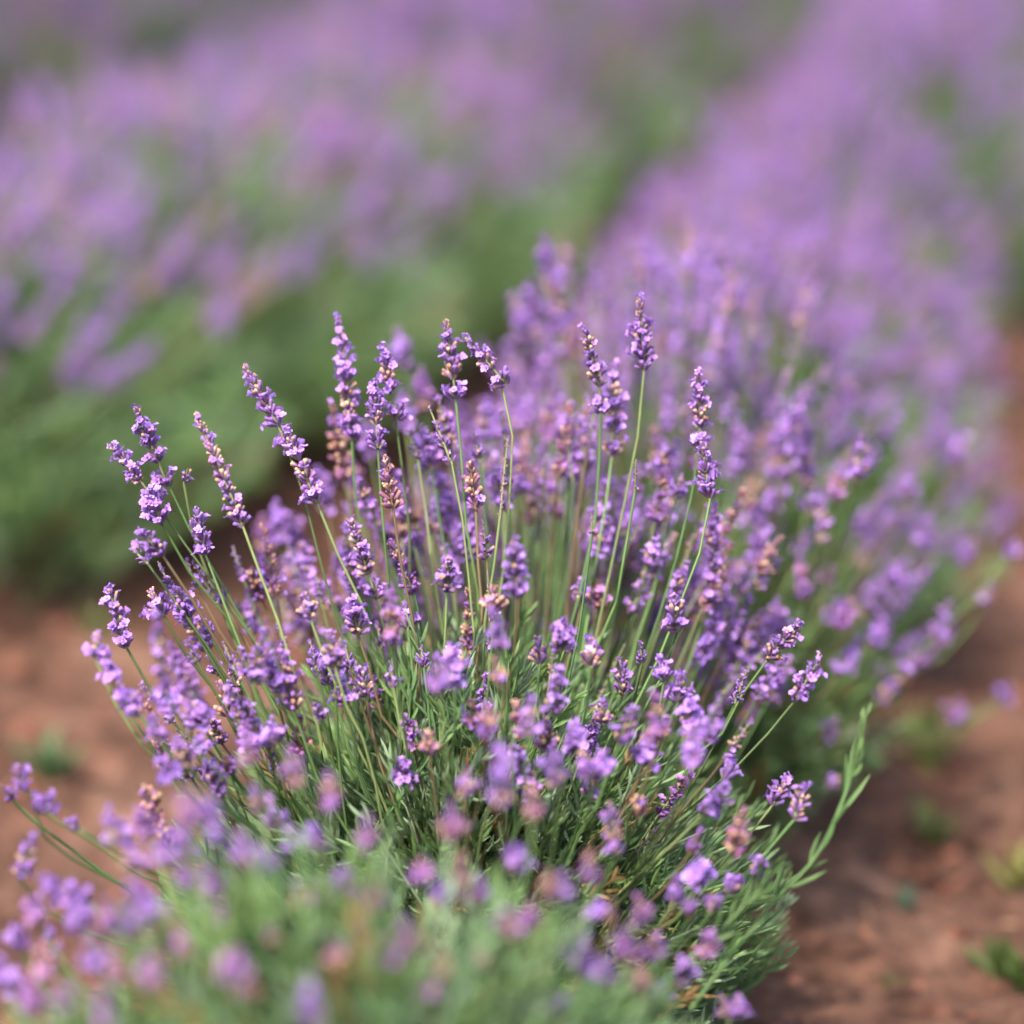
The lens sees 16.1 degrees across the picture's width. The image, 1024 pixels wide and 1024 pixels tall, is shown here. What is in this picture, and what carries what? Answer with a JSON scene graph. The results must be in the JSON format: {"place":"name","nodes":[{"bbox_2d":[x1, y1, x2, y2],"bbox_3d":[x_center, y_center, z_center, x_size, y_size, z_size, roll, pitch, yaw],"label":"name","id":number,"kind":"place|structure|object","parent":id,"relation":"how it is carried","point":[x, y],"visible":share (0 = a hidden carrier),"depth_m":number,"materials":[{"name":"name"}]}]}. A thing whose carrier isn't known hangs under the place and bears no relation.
{"place":"outdoors","nodes":[
{"label":"outdoors","id":0,"kind":"place"},
{"bbox_2d":[0,0,1023,1023],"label":"ground","id":1,"kind":"structure","parent":0,"point":[837,957],"depth_m":2.71,"materials":[{"name":"red soil"}]},
{"bbox_2d":[8,727,84,779],"bbox_3d":[-0.342,0.179,2.672,0.048,0.032,0.047,-7,18,-21],"label":"weed","id":2,"kind":"object","parent":1,"relation":"on","point":[48,763],"visible":1,"depth_m":2.67,"materials":[{"name":"green plant"}]},
{"bbox_2d":[0,0,162,214],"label":"lavender bush","id":3,"kind":"object","parent":1,"relation":"on","point":[15,70],"visible":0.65,"depth_m":4.31,"materials":[{"name":"purple plant"}]},
{"bbox_2d":[76,600,130,637],"bbox_3d":[-0.332,0.088,2.940,0.045,0.029,0.027,0,17,0],"label":"weed","id":4,"kind":"object","parent":1,"relation":"on","point":[95,624],"visible":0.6,"depth_m":2.94,"materials":[{"name":"green plant"}]},
{"bbox_2d":[11,0,268,166],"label":"lavender bush","id":5,"kind":"object","parent":1,"relation":"on","point":[159,20],"visible":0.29,"depth_m":4.69,"materials":[{"name":"purple plant"}]},
{"bbox_2d":[0,124,298,612],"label":"lavender bush","id":6,"kind":"object","parent":1,"relation":"on","point":[89,415],"visible":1,"depth_m":3.03,"materials":[{"name":"green plant"}]},
{"bbox_2d":[0,48,482,480],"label":"lavender bush","id":7,"kind":"object","parent":1,"relation":"on","point":[287,312],"visible":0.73,"depth_m":3.36,"materials":[{"name":"green plant"}]},
{"bbox_2d":[132,0,370,116],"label":"lavender bush","id":8,"kind":"object","parent":1,"relation":"on","point":[286,13],"visible":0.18,"depth_m":5.06,"materials":[{"name":"purple plant"}]},
{"bbox_2d":[238,0,406,50],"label":"lavender bush","id":9,"kind":"object","parent":1,"relation":"on","point":[383,2],"visible":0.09,"depth_m":5.57,"materials":[{"name":"purple plant"}]},
{"bbox_2d":[67,7,603,363],"bbox_3d":[-0.192,-0.332,3.772,0.571,0.377,0.580,7,18,21],"label":"lavender bush","id":10,"kind":"object","parent":1,"relation":"on","point":[489,245],"visible":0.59,"depth_m":3.70,"materials":[{"name":"purple plant"}]},
{"bbox_2d":[0,770,705,1023],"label":"lavender bush","id":11,"kind":"object","parent":1,"relation":"on","point":[361,971],"visible":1,"depth_m":1.77,"materials":[{"name":"green plant"}]},
{"bbox_2d":[0,291,871,1023],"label":"lavender bush","id":12,"kind":"object","parent":1,"relation":"on","point":[472,725],"visible":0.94,"depth_m":2.10,"materials":[{"name":"purple plant"}]},
{"bbox_2d":[253,0,625,289],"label":"lavender bush","id":13,"kind":"object","parent":1,"relation":"on","point":[482,31],"visible":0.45,"depth_m":4.06,"materials":[{"name":"purple plant"}]},
{"bbox_2d":[0,193,1023,1023],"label":"soil crumbs","id":14,"kind":"object","parent":1,"relation":"on","point":[18,667],"visible":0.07,"depth_m":2.82,"materials":[{"name":"brown soil"}]},
{"bbox_2d":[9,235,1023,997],"bbox_3d":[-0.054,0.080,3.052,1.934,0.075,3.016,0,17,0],"label":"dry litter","id":15,"kind":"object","parent":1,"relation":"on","point":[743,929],"visible":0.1,"depth_m":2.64,"materials":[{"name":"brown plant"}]},
{"bbox_2d":[375,0,715,210],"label":"lavender bush","id":16,"kind":"object","parent":1,"relation":"on","point":[603,83],"visible":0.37,"depth_m":4.43,"materials":[{"name":"green plant"}]},
{"bbox_2d":[455,0,781,154],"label":"lavender bush","id":17,"kind":"object","parent":1,"relation":"on","point":[690,41],"visible":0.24,"depth_m":4.80,"materials":[{"name":"green plant"}]},
{"bbox_2d":[361,228,1019,857],"bbox_3d":[0.109,0.029,2.466,0.437,0.450,0.451,-15,22,-40],"label":"lavender bush","id":18,"kind":"object","parent":1,"relation":"on","point":[827,712],"visible":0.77,"depth_m":2.42,"materials":[{"name":"purple plant"}]},
{"bbox_2d":[641,0,830,86],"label":"lavender bush","id":19,"kind":"object","parent":1,"relation":"on","point":[789,21],"visible":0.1,"depth_m":5.23,"materials":[{"name":"purple plant"}]},
{"bbox_2d":[476,186,1023,674],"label":"lavender bush","id":20,"kind":"object","parent":1,"relation":"on","point":[946,540],"visible":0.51,"depth_m":2.79,"materials":[{"name":"purple plant"}]},
{"bbox_2d":[552,132,1014,509],"bbox_3d":[0.235,-0.155,3.220,0.414,0.360,0.416,-13,21,-36],"label":"lavender bush","id":21,"kind":"object","parent":1,"relation":"on","point":[791,220],"visible":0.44,"depth_m":3.18,"materials":[{"name":"purple plant"}]},
{"bbox_2d":[593,55,1008,385],"bbox_3d":[0.287,-0.264,3.574,0.414,0.360,0.416,-10,20,-31],"label":"lavender bush","id":22,"kind":"object","parent":1,"relation":"on","point":[824,155],"visible":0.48,"depth_m":3.53,"materials":[{"name":"purple plant"}]},
{"bbox_2d":[782,0,847,42],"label":"lavender bush","id":23,"kind":"object","parent":1,"relation":"on","point":[814,1],"depth_m":5.71,"materials":[{"name":"purple plant"}]},
{"bbox_2d":[706,0,1023,326],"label":"lavender bush","id":24,"kind":"object","parent":1,"relation":"on","point":[1000,205],"visible":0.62,"depth_m":3.89,"materials":[{"name":"purple plant"}]},
{"bbox_2d":[743,0,1023,245],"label":"lavender bush","id":25,"kind":"object","parent":1,"relation":"on","point":[1003,71],"visible":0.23,"depth_m":4.29,"materials":[{"name":"purple plant"}]},
{"bbox_2d":[876,972,905,989],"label":"weed","id":26,"kind":"object","parent":1,"relation":"on","point":[890,977],"visible":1,"depth_m":2.36,"materials":[{"name":"green plant"}]},
{"bbox_2d":[893,883,916,909],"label":"weed","id":27,"kind":"object","parent":1,"relation":"on","point":[905,899],"visible":1,"depth_m":2.47,"materials":[{"name":"green plant"}]},
{"bbox_2d":[804,0,1023,100],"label":"lavender bush","id":28,"kind":"object","parent":1,"relation":"on","point":[1019,10],"visible":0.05,"depth_m":4.68,"materials":[{"name":"purple plant"}]},
{"bbox_2d":[832,0,1023,40],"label":"lavender bush","id":29,"kind":"object","parent":1,"relation":"on","point":[865,5],"visible":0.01,"depth_m":5.21,"materials":[{"name":"purple plant"}]},
{"bbox_2d":[888,699,980,770],"bbox_3d":[0.315,0.157,2.688,0.044,0.063,0.062,15,23,41],"label":"weed","id":30,"kind":"object","parent":1,"relation":"on","point":[929,754],"visible":0.89,"depth_m":2.68,"materials":[{"name":"green plant"}]},
{"bbox_2d":[912,795,966,845],"bbox_3d":[0.303,0.221,2.585,0.038,0.034,0.047,0,17,0],"label":"weed","id":31,"kind":"object","parent":1,"relation":"on","point":[932,828],"visible":1,"depth_m":2.58,"materials":[{"name":"green plant"}]},
{"bbox_2d":[962,932,1023,980],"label":"weed","id":32,"kind":"object","parent":1,"relation":"on","point":[996,958],"visible":0.94,"depth_m":2.38,"materials":[{"name":"green plant"}]},
{"bbox_2d":[981,842,1023,890],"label":"weed","id":33,"kind":"object","parent":1,"relation":"on","point":[1014,877],"visible":1,"depth_m":2.52,"materials":[{"name":"green plant"}]},
{"bbox_2d":[1001,944,1023,990],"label":"weed","id":34,"kind":"object","parent":1,"relation":"on","point":[1011,966],"visible":1,"depth_m":2.36,"materials":[{"name":"green plant"}]}
]}

